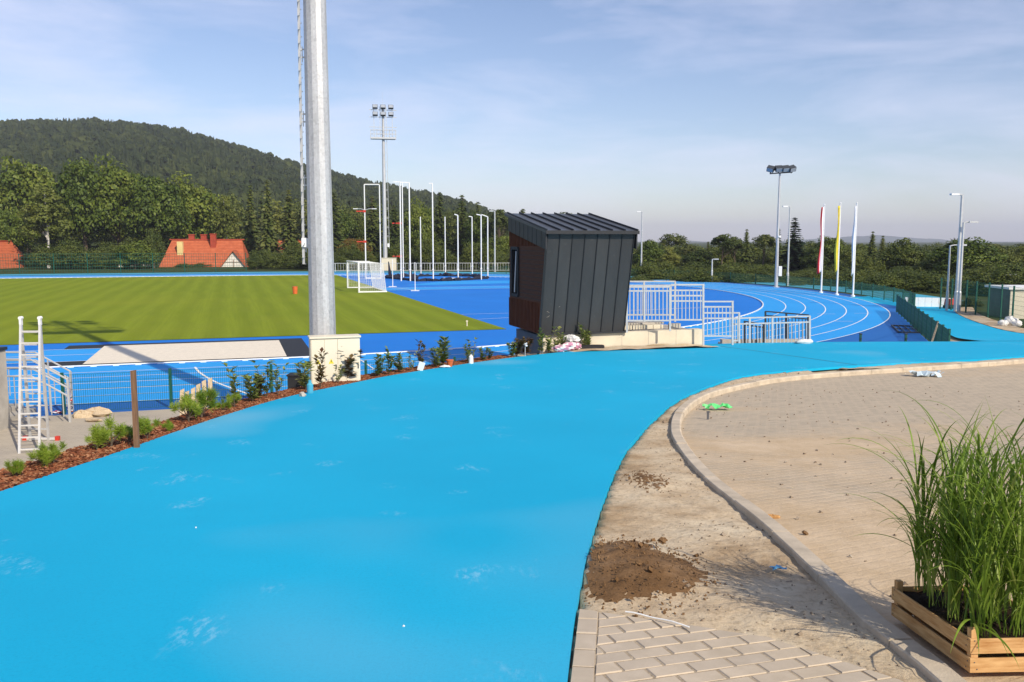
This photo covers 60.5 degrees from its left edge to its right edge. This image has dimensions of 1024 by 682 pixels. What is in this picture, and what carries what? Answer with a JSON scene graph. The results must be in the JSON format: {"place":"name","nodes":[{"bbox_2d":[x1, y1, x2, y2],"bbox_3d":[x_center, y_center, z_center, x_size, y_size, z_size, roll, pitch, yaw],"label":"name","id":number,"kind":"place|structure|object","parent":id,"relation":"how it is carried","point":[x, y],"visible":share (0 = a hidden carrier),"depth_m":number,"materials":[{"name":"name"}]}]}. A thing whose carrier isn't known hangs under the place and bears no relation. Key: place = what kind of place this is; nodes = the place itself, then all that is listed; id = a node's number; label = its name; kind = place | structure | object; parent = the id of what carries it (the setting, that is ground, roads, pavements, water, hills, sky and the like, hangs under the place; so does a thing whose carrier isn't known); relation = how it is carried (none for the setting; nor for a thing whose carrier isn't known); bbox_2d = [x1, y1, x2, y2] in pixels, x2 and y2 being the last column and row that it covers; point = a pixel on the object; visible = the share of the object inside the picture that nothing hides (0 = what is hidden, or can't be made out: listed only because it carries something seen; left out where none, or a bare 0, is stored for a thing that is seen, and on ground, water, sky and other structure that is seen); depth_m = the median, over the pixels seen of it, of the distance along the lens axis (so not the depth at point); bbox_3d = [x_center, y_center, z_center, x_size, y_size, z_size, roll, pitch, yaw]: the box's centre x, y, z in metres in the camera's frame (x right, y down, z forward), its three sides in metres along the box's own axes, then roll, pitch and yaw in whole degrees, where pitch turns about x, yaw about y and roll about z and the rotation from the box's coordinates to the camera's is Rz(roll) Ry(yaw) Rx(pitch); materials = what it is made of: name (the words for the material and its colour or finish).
{"place":"outdoors","nodes":[
{"label":"outdoors","id":0,"kind":"place"},
{"bbox_2d":[0,407,207,468],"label":"pavement","id":1,"kind":"structure","parent":0,"point":[74,432],"depth_m":19.81,"materials":[{"name":"grey concrete"}]},
{"bbox_2d":[0,346,10,430],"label":"rendered wall","id":2,"kind":"structure","parent":1,"relation":"on","point":[4,412],"depth_m":19.90,"materials":[{"name":"paint"}]},
{"bbox_2d":[18,316,59,453],"bbox_3d":[-10.015,0.845,18.142,0.781,2.732,1.324,-1,7,-9],"label":"step ladder","id":3,"kind":"object","parent":1,"relation":"on","point":[40,357],"visible":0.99,"depth_m":17.90,"materials":[{"name":"metal"}]},
{"bbox_2d":[6,358,71,421],"bbox_3d":[-12.022,1.164,20.641,3.222,1.522,0.045,0,6,0],"label":"railing","id":4,"kind":"object","parent":1,"relation":"on","point":[68,397],"visible":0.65,"depth_m":20.62,"materials":[{"name":"metal"}]},
{"bbox_2d":[297,0,335,334],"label":"floodlight mast","id":5,"kind":"object","parent":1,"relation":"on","point":[318,242],"visible":0.9,"depth_m":18.58,"materials":[{"name":"metal"}]},
{"bbox_2d":[0,275,504,344],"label":"grass field","id":6,"kind":"structure","parent":0,"point":[89,309],"depth_m":54.55,"materials":[{"name":"green plant"}]},
{"bbox_2d":[346,260,386,292],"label":"football goal","id":7,"kind":"object","parent":6,"relation":"on","point":[370,270],"visible":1,"depth_m":75.50,"materials":[{"name":"white paint"}]},
{"bbox_2d":[0,355,513,490],"bbox_3d":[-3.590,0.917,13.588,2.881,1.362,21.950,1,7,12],"label":"bark mulch","id":8,"kind":"object","parent":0,"point":[87,453],"visible":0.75,"depth_m":10.87,"materials":[{"name":"brown wood"}]},
{"bbox_2d":[26,442,56,466],"bbox_3d":[-4.697,1.128,8.754,0.344,0.312,0.268,6,9,43],"label":"pine sapling","id":9,"kind":"object","parent":8,"relation":"on","point":[43,454],"visible":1,"depth_m":8.73,"materials":[{"name":"green plant"}]},
{"bbox_2d":[87,411,128,447],"bbox_3d":[-4.574,1.020,9.907,0.390,0.455,0.501,2,7,19],"label":"pine sapling","id":10,"kind":"object","parent":8,"relation":"on","point":[118,431],"visible":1,"depth_m":9.88,"materials":[{"name":"green plant"}]},
{"bbox_2d":[130,370,139,447],"bbox_3d":[-4.244,0.838,9.890,0.056,1.038,0.044,0,6,0],"label":"stake","id":11,"kind":"object","parent":8,"relation":"on","point":[135,415],"visible":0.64,"depth_m":9.87,"materials":[{"name":"brown wood"}]},
{"bbox_2d":[168,395,202,421],"bbox_3d":[-4.468,0.934,12.139,0.463,0.447,0.519,2,7,18],"label":"pine sapling","id":12,"kind":"object","parent":8,"relation":"on","point":[192,409],"visible":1,"depth_m":12.09,"materials":[{"name":"green plant"}]},
{"bbox_2d":[179,386,219,416],"bbox_3d":[-4.418,0.871,12.531,0.554,0.553,0.514,5,8,40],"label":"pine sapling","id":13,"kind":"object","parent":8,"relation":"on","point":[203,397],"visible":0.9,"depth_m":12.50,"materials":[{"name":"green plant"}]},
{"bbox_2d":[240,373,262,400],"bbox_3d":[-4.378,0.775,14.746,0.331,0.530,0.487,2,7,20],"label":"leafy shrub","id":14,"kind":"object","parent":8,"relation":"on","point":[248,378],"visible":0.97,"depth_m":14.70,"materials":[{"name":"green plant"}]},
{"bbox_2d":[294,360,314,388],"bbox_3d":[-3.991,0.650,16.808,0.390,0.625,0.574,1,7,6],"label":"leafy shrub","id":15,"kind":"object","parent":8,"relation":"on","point":[304,378],"visible":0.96,"depth_m":16.73,"materials":[{"name":"green plant"}]},
{"bbox_2d":[308,334,360,383],"bbox_3d":[-3.751,0.506,18.588,1.063,1.252,0.400,-2,7,-18],"label":"electric cabinet","id":16,"kind":"object","parent":8,"relation":"on","point":[331,345],"visible":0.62,"depth_m":18.41,"materials":[{"name":"beige metal"}]},
{"bbox_2d":[0,275,762,369],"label":"infield","id":17,"kind":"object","parent":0,"point":[480,304],"visible":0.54,"depth_m":53.30,"materials":[{"name":"rubber"}]},
{"bbox_2d":[6,348,100,363],"bbox_3d":[-46.685,1.612,23.273,65.000,0.001,3.900,-2,7,-18],"label":"jump runway","id":18,"kind":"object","parent":17,"relation":"on","point":[67,355],"visible":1,"depth_m":32.70,"materials":[{"name":"rubber"}]},
{"bbox_2d":[41,338,308,366],"bbox_3d":[-12.654,0.389,34.076,9.250,0.001,6.680,-2,7,-18],"label":"pit surround","id":19,"kind":"object","parent":17,"relation":"on","point":[294,347],"visible":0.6,"depth_m":35.21,"materials":[{"name":"white concrete"}]},
{"bbox_2d":[83,340,285,363],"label":"pit sand","id":20,"kind":"structure","parent":19,"relation":"on","point":[176,352],"depth_m":33.78,"materials":[{"name":"beige sand"}]},
{"bbox_2d":[36,275,763,367],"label":"track kerb","id":21,"kind":"structure","parent":17,"relation":"on","point":[71,366],"depth_m":33.15,"materials":[{"name":"white plastic"}]},
{"bbox_2d":[356,181,488,281],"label":"throwing cage","id":22,"kind":"object","parent":17,"relation":"on","point":[415,277],"visible":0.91,"depth_m":97.49,"materials":[{"name":"white paint"}]},
{"bbox_2d":[382,284,656,289],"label":"throwing runway","id":23,"kind":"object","parent":17,"relation":"on","point":[429,288],"visible":0.4,"depth_m":80.79,"materials":[{"name":"rubber"}]},
{"bbox_2d":[0,273,890,406],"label":"running track","id":24,"kind":"structure","parent":0,"point":[876,315],"depth_m":33.33,"materials":[{"name":"rubber"}]},
{"bbox_2d":[484,266,915,305],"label":"fence","id":25,"kind":"object","parent":24,"relation":"on","point":[904,293],"visible":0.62,"depth_m":71.78,"materials":[{"name":"green metal"}]},
{"bbox_2d":[817,204,824,292],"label":"flag pole","id":26,"kind":"object","parent":24,"relation":"on","point":[820,256],"visible":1,"depth_m":71.84,"materials":[{"name":"white fabric"}]},
{"bbox_2d":[834,202,840,294],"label":"flag pole","id":27,"kind":"object","parent":24,"relation":"on","point":[836,252],"visible":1,"depth_m":68.92,"materials":[{"name":"yellow fabric"}]},
{"bbox_2d":[24,273,909,416],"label":"apron","id":28,"kind":"object","parent":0,"point":[886,328],"visible":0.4,"depth_m":38.57,"materials":[{"name":"rubber"}]},
{"bbox_2d":[6,351,73,411],"bbox_3d":[-12.608,1.017,21.933,3.222,1.522,0.045,0,6,0],"label":"railing","id":29,"kind":"object","parent":28,"relation":"on","point":[69,378],"visible":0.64,"depth_m":21.90,"materials":[{"name":"metal"}]},
{"bbox_2d":[60,353,538,414],"bbox_3d":[-2.786,0.998,24.227,17.435,1.040,0.092,-2,7,-18],"label":"fence","id":30,"kind":"object","parent":28,"relation":"on","point":[170,370],"visible":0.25,"depth_m":22.28,"materials":[{"name":"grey metal"}]},
{"bbox_2d":[516,321,701,353],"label":"concrete plinth","id":31,"kind":"structure","parent":28,"relation":"on","point":[640,333],"depth_m":27.12,"materials":[{"name":"beige concrete"}]},
{"bbox_2d":[504,212,639,335],"bbox_3d":[1.739,-2.169,27.103,2.970,3.699,3.789,-2,7,-18],"label":"commentator booth","id":32,"kind":"object","parent":31,"relation":"on","point":[569,273],"visible":0.98,"depth_m":25.93,"materials":[{"name":"metal"}]},
{"bbox_2d":[511,247,518,296],"bbox_3d":[0.085,-2.200,27.809,0.188,1.570,0.730,-2,7,-18],"label":"window","id":33,"kind":"structure","parent":32,"relation":"in","point":[514,250],"depth_m":27.88,"materials":[{"name":"black glass"}]},
{"bbox_2d":[626,286,670,332],"bbox_3d":[4.122,-0.954,26.512,1.383,1.407,0.056,0,6,0],"label":"railing","id":34,"kind":"object","parent":31,"relation":"on","point":[651,291],"visible":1,"depth_m":26.48,"materials":[{"name":"metal"}]},
{"bbox_2d":[628,281,675,321],"bbox_3d":[4.467,-1.298,28.637,1.793,1.337,0.056,0,6,0],"label":"railing","id":35,"kind":"object","parent":31,"relation":"on","point":[646,314],"visible":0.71,"depth_m":28.62,"materials":[{"name":"metal"}]},
{"bbox_2d":[718,339,797,343],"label":"stairs","id":36,"kind":"structure","parent":28,"relation":"on","point":[724,341],"depth_m":30.64,"materials":[{"name":"concrete"}]},
{"bbox_2d":[764,311,808,338],"bbox_3d":[9.919,-0.300,31.669,1.655,1.587,0.056,0,6,0],"label":"railing","id":37,"kind":"object","parent":36,"relation":"on","point":[795,318],"visible":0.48,"depth_m":31.62,"materials":[{"name":"metal"}]},
{"bbox_2d":[766,165,796,286],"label":"floodlight mast","id":38,"kind":"object","parent":28,"relation":"on","point":[779,169],"visible":1,"depth_m":80.55,"materials":[{"name":"metal"}]},
{"bbox_2d":[896,294,950,340],"bbox_3d":[19.517,-1.087,42.342,0.089,1.090,22.233,2,7,19],"label":"fence","id":39,"kind":"object","parent":28,"relation":"on","point":[921,322],"visible":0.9,"depth_m":39.98,"materials":[{"name":"green metal"}]},
{"bbox_2d":[0,271,942,299],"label":"strip","id":40,"kind":"object","parent":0,"point":[882,292],"visible":0.48,"depth_m":116.20,"materials":[{"name":"rubber"}]},
{"bbox_2d":[0,253,246,273],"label":"fence","id":41,"kind":"object","parent":40,"relation":"on","point":[174,256],"visible":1,"depth_m":117.22,"materials":[{"name":"green metal"}]},
{"bbox_2d":[0,341,1023,681],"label":"path","id":42,"kind":"structure","parent":0,"point":[446,517],"depth_m":6.37,"materials":[{"name":"rubber"}]},
{"bbox_2d":[550,343,717,352],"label":"soil bank","id":43,"kind":"structure","parent":42,"relation":"on","point":[645,346],"depth_m":26.06,"materials":[{"name":"brown soil"}]},
{"bbox_2d":[671,284,704,345],"bbox_3d":[5.406,-0.779,27.035,1.074,1.956,0.056,0,6,0],"label":"railing","id":44,"kind":"object","parent":42,"relation":"on","point":[689,301],"visible":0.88,"depth_m":26.98,"materials":[{"name":"metal"}]},
{"bbox_2d":[704,301,733,344],"bbox_3d":[6.476,-0.530,27.516,0.972,1.463,0.056,0,6,0],"label":"railing","id":45,"kind":"object","parent":42,"relation":"on","point":[726,318],"visible":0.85,"depth_m":27.48,"materials":[{"name":"metal"}]},
{"bbox_2d":[570,609,902,681],"bbox_3d":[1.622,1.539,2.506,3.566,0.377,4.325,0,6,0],"label":"paving blocks","id":46,"kind":"structure","parent":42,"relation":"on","point":[587,623],"depth_m":4.03,"materials":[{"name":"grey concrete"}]},
{"bbox_2d":[734,315,810,342],"bbox_3d":[8.428,-0.262,28.553,2.608,1.143,0.056,0,6,0],"label":"railing","id":47,"kind":"object","parent":42,"relation":"on","point":[772,322],"visible":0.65,"depth_m":28.52,"materials":[{"name":"metal"}]},
{"bbox_2d":[0,242,1023,340],"bbox_3d":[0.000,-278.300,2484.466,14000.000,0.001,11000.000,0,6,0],"label":"ground","id":48,"kind":"structure","parent":0,"point":[210,269],"depth_m":133.41,"materials":[{"name":"green plant"}]},
{"bbox_2d":[0,240,31,268],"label":"orange roofed house","id":49,"kind":"structure","parent":48,"relation":"on","point":[6,249],"depth_m":143.06,"materials":[{"name":"tile"}]},
{"bbox_2d":[0,209,40,253],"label":"broadleaf tree","id":50,"kind":"object","parent":48,"relation":"on","point":[11,222],"visible":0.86,"depth_m":147.65,"materials":[{"name":"green plant"}]},
{"bbox_2d":[0,155,59,253],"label":"broadleaf tree","id":51,"kind":"object","parent":48,"relation":"on","point":[17,183],"visible":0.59,"depth_m":166.53,"materials":[{"name":"green plant"}]},
{"bbox_2d":[15,184,74,267],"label":"birch tree","id":52,"kind":"object","parent":48,"relation":"on","point":[38,217],"visible":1,"depth_m":138.41,"materials":[{"name":"green plant"}]},
{"bbox_2d":[45,157,122,250],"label":"broadleaf tree","id":53,"kind":"object","parent":48,"relation":"on","point":[72,186],"visible":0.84,"depth_m":154.96,"materials":[{"name":"green plant"}]},
{"bbox_2d":[78,153,154,246],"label":"broadleaf tree","id":54,"kind":"object","parent":48,"relation":"on","point":[121,179],"visible":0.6,"depth_m":158.37,"materials":[{"name":"green plant"}]},
{"bbox_2d":[111,239,161,268],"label":"broadleaf tree","id":55,"kind":"object","parent":48,"relation":"on","point":[126,249],"visible":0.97,"depth_m":132.27,"materials":[{"name":"green plant"}]},
{"bbox_2d":[142,227,165,267],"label":"bushy tree","id":56,"kind":"object","parent":48,"relation":"on","point":[153,240],"visible":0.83,"depth_m":138.41,"materials":[{"name":"green plant"}]},
{"bbox_2d":[118,174,195,264],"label":"broadleaf tree","id":57,"kind":"object","parent":48,"relation":"on","point":[153,205],"visible":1,"depth_m":155.82,"materials":[{"name":"green plant"}]},
{"bbox_2d":[154,171,222,244],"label":"broadleaf tree","id":58,"kind":"object","parent":48,"relation":"on","point":[199,204],"visible":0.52,"depth_m":163.79,"materials":[{"name":"green plant"}]},
{"bbox_2d":[159,234,249,266],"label":"red roofed house","id":59,"kind":"structure","parent":48,"relation":"on","point":[205,246],"depth_m":149.21,"materials":[{"name":"tile"}]},
{"bbox_2d":[209,195,239,238],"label":"birch tree","id":60,"kind":"object","parent":48,"relation":"on","point":[226,217],"visible":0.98,"depth_m":157.60,"materials":[{"name":"green plant"}]},
{"bbox_2d":[241,185,260,254],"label":"spruce tree","id":61,"kind":"object","parent":48,"relation":"on","point":[250,229],"visible":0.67,"depth_m":156.13,"materials":[{"name":"green plant"}]},
{"bbox_2d":[256,181,281,253],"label":"spruce tree","id":62,"kind":"object","parent":48,"relation":"on","point":[268,239],"visible":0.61,"depth_m":148.22,"materials":[{"name":"green plant"}]},
{"bbox_2d":[279,189,300,255],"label":"spruce tree","id":63,"kind":"object","parent":48,"relation":"on","point":[289,234],"visible":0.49,"depth_m":154.18,"materials":[{"name":"green plant"}]},
{"bbox_2d":[332,192,344,252],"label":"spruce tree","id":64,"kind":"object","parent":48,"relation":"on","point":[337,235],"visible":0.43,"depth_m":163.01,"materials":[{"name":"green plant"}]},
{"bbox_2d":[335,210,359,240],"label":"broadleaf tree","id":65,"kind":"object","parent":48,"relation":"on","point":[349,225],"visible":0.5,"depth_m":169.23,"materials":[{"name":"green plant"}]},
{"bbox_2d":[362,196,382,258],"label":"spruce tree","id":66,"kind":"object","parent":48,"relation":"on","point":[372,240],"visible":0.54,"depth_m":163.13,"materials":[{"name":"green plant"}]},
{"bbox_2d":[369,104,396,257],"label":"floodlight mast","id":67,"kind":"object","parent":48,"relation":"on","point":[383,138],"visible":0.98,"depth_m":126.43,"materials":[{"name":"metal"}]},
{"bbox_2d":[387,205,403,246],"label":"spruce tree","id":68,"kind":"object","parent":48,"relation":"on","point":[394,232],"visible":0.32,"depth_m":158.25,"materials":[{"name":"green plant"}]},
{"bbox_2d":[399,196,438,250],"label":"broadleaf tree","id":69,"kind":"object","parent":48,"relation":"on","point":[416,212],"visible":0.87,"depth_m":159.25,"materials":[{"name":"green plant"}]},
{"bbox_2d":[431,192,451,263],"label":"spruce tree","id":70,"kind":"object","parent":48,"relation":"on","point":[439,230],"visible":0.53,"depth_m":166.08,"materials":[{"name":"green plant"}]},
{"bbox_2d":[450,195,469,256],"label":"spruce tree","id":71,"kind":"object","parent":48,"relation":"on","point":[461,223],"visible":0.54,"depth_m":163.03,"materials":[{"name":"green plant"}]},
{"bbox_2d":[461,210,495,263],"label":"broadleaf tree","id":72,"kind":"object","parent":48,"relation":"on","point":[476,232],"visible":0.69,"depth_m":157.63,"materials":[{"name":"green plant"}]},
{"bbox_2d":[18,192,1023,268],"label":"woods","id":73,"kind":"object","parent":48,"relation":"on","point":[716,252],"visible":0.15,"depth_m":179.92,"materials":[{"name":"green plant"}]},
{"bbox_2d":[20,236,1023,295],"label":"undergrowth","id":74,"kind":"object","parent":48,"relation":"on","point":[922,277],"visible":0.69,"depth_m":104.59,"materials":[{"name":"green plant"}]},
{"bbox_2d":[632,239,664,264],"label":"broadleaf tree","id":75,"kind":"object","parent":48,"relation":"on","point":[651,251],"visible":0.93,"depth_m":126.15,"materials":[{"name":"green plant"}]},
{"bbox_2d":[680,249,716,268],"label":"broadleaf tree","id":76,"kind":"object","parent":48,"relation":"on","point":[702,256],"visible":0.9,"depth_m":124.38,"materials":[{"name":"green plant"}]},
{"bbox_2d":[711,233,738,266],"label":"pine tree","id":77,"kind":"object","parent":48,"relation":"on","point":[722,240],"visible":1,"depth_m":122.60,"materials":[{"name":"green plant"}]},
{"bbox_2d":[778,218,806,272],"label":"fir tree","id":78,"kind":"object","parent":48,"relation":"on","point":[795,254],"visible":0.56,"depth_m":116.86,"materials":[{"name":"green plant"}]},
{"bbox_2d":[797,247,829,269],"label":"broadleaf tree","id":79,"kind":"object","parent":48,"relation":"on","point":[810,257],"visible":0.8,"depth_m":114.79,"materials":[{"name":"green plant"}]},
{"bbox_2d":[814,235,849,265],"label":"broadleaf tree","id":80,"kind":"object","parent":48,"relation":"on","point":[829,247],"visible":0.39,"depth_m":118.30,"materials":[{"name":"green plant"}]},
{"bbox_2d":[875,237,925,268],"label":"broadleaf tree","id":81,"kind":"object","parent":48,"relation":"on","point":[906,254],"visible":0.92,"depth_m":102.57,"materials":[{"name":"green plant"}]},
{"bbox_2d":[923,237,1009,272],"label":"broadleaf tree","id":82,"kind":"object","parent":48,"relation":"on","point":[974,253],"visible":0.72,"depth_m":90.10,"materials":[{"name":"green plant"}]},
{"bbox_2d":[985,285,1023,318],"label":"site hut","id":83,"kind":"object","parent":48,"relation":"on","point":[1018,293],"visible":0.65,"depth_m":49.01,"materials":[{"name":"white paint"}]},
{"bbox_2d":[0,0,1023,241],"label":"sky","id":84,"kind":"structure","parent":0,"point":[676,113],"materials":[{"name":"blue"}]},
{"bbox_2d":[568,371,930,681],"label":"soil strip","id":85,"kind":"object","parent":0,"point":[630,512],"visible":0.19,"depth_m":5.48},
{"bbox_2d":[582,540,707,606],"bbox_3d":[0.733,1.471,5.440,1.242,0.304,1.978,0,6,0],"label":"soil heap","id":86,"kind":"object","parent":85,"relation":"on","point":[627,570],"visible":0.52,"depth_m":5.19,"materials":[{"name":"brown soil"}]},
{"bbox_2d":[584,534,720,616],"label":"soil crumbs","id":87,"kind":"object","parent":85,"relation":"on","point":[640,545],"visible":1,"depth_m":5.27,"materials":[{"name":"brown soil"}]},
{"bbox_2d":[571,372,898,670],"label":"pebbles","id":88,"kind":"object","parent":85,"relation":"on","point":[689,585],"visible":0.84,"depth_m":5.16,"materials":[{"name":"stone"}]},
{"bbox_2d":[509,331,1018,668],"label":"embankment","id":89,"kind":"structure","parent":0,"point":[952,338],"depth_m":24.98,"materials":[{"name":"soil"}]},
{"bbox_2d":[837,358,1023,370],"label":"soil strip","id":90,"kind":"object","parent":89,"relation":"on","point":[905,365],"visible":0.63,"depth_m":22.04,"materials":[{"name":"brown soil"}]},
{"bbox_2d":[688,235,950,241],"bbox_3d":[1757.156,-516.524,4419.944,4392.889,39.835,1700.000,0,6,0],"label":"hills","id":91,"kind":"structure","parent":0,"point":[878,238],"depth_m":4439.83,"materials":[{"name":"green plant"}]},
{"bbox_2d":[681,363,1023,681],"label":"paved yard","id":92,"kind":"structure","parent":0,"point":[832,541],"depth_m":10.26,"materials":[{"name":"beige concrete"}]},
{"bbox_2d":[671,359,1023,681],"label":"kerb","id":93,"kind":"structure","parent":92,"relation":"on","point":[898,641],"depth_m":5.94,"materials":[{"name":"concrete"}]},
{"bbox_2d":[683,387,1023,596],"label":"grit","id":94,"kind":"object","parent":92,"relation":"on","point":[851,556],"visible":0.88,"depth_m":10.47,"materials":[{"name":"stone"}]},
{"bbox_2d":[891,579,1023,672],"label":"wooden crate","id":95,"kind":"object","parent":92,"relation":"on","point":[991,655],"visible":0.64,"depth_m":3.96,"materials":[{"name":"brown wood"}]},
{"bbox_2d":[903,589,1023,637],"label":"potting soil","id":96,"kind":"structure","parent":95,"relation":"in","point":[922,599],"depth_m":4.17,"materials":[{"name":"brown soil"}]},
{"bbox_2d":[867,327,927,341],"bbox_3d":[7.286,-0.610,43.071,23.612,0.001,55.056,2,7,19],"label":"side apron","id":97,"kind":"object","parent":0,"point":[911,337],"visible":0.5,"depth_m":38.68,"materials":[{"name":"rubber"}]},
{"bbox_2d":[830,390,1023,668],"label":"reed grass","id":98,"kind":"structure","parent":0,"point":[974,531],"depth_m":4.02,"materials":[{"name":"green plant"}]},
{"bbox_2d":[852,296,1023,340],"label":"side path","id":99,"kind":"structure","parent":0,"point":[960,326],"depth_m":43.44,"materials":[{"name":"rubber"}]},
{"bbox_2d":[955,307,1023,332],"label":"verge","id":100,"kind":"structure","parent":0,"point":[979,318],"depth_m":46.88,"materials":[{"name":"soil"}]},
{"bbox_2d":[949,193,963,310],"bbox_3d":[26.733,-5.333,53.066,0.820,7.102,0.280,0,6,0],"label":"street lamp","id":101,"kind":"object","parent":100,"relation":"on","point":[958,257],"visible":0.93,"depth_m":53.00,"materials":[{"name":"silver metal"}]},
{"bbox_2d":[939,278,1023,324],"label":"fence","id":102,"kind":"object","parent":100,"relation":"on","point":[1005,314],"visible":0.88,"depth_m":49.04,"materials":[{"name":"green metal"}]},
{"bbox_3d":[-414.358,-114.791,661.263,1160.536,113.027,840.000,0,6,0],"label":"hill","id":103,"kind":"structure","parent":0,"visible":0},
{"bbox_2d":[0,116,508,251],"bbox_3d":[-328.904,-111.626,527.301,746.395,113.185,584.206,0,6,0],"label":"hill forest","id":104,"kind":"object","parent":103,"relation":"on","point":[216,166],"visible":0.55,"depth_m":512.80,"materials":[{"name":"green plant"}]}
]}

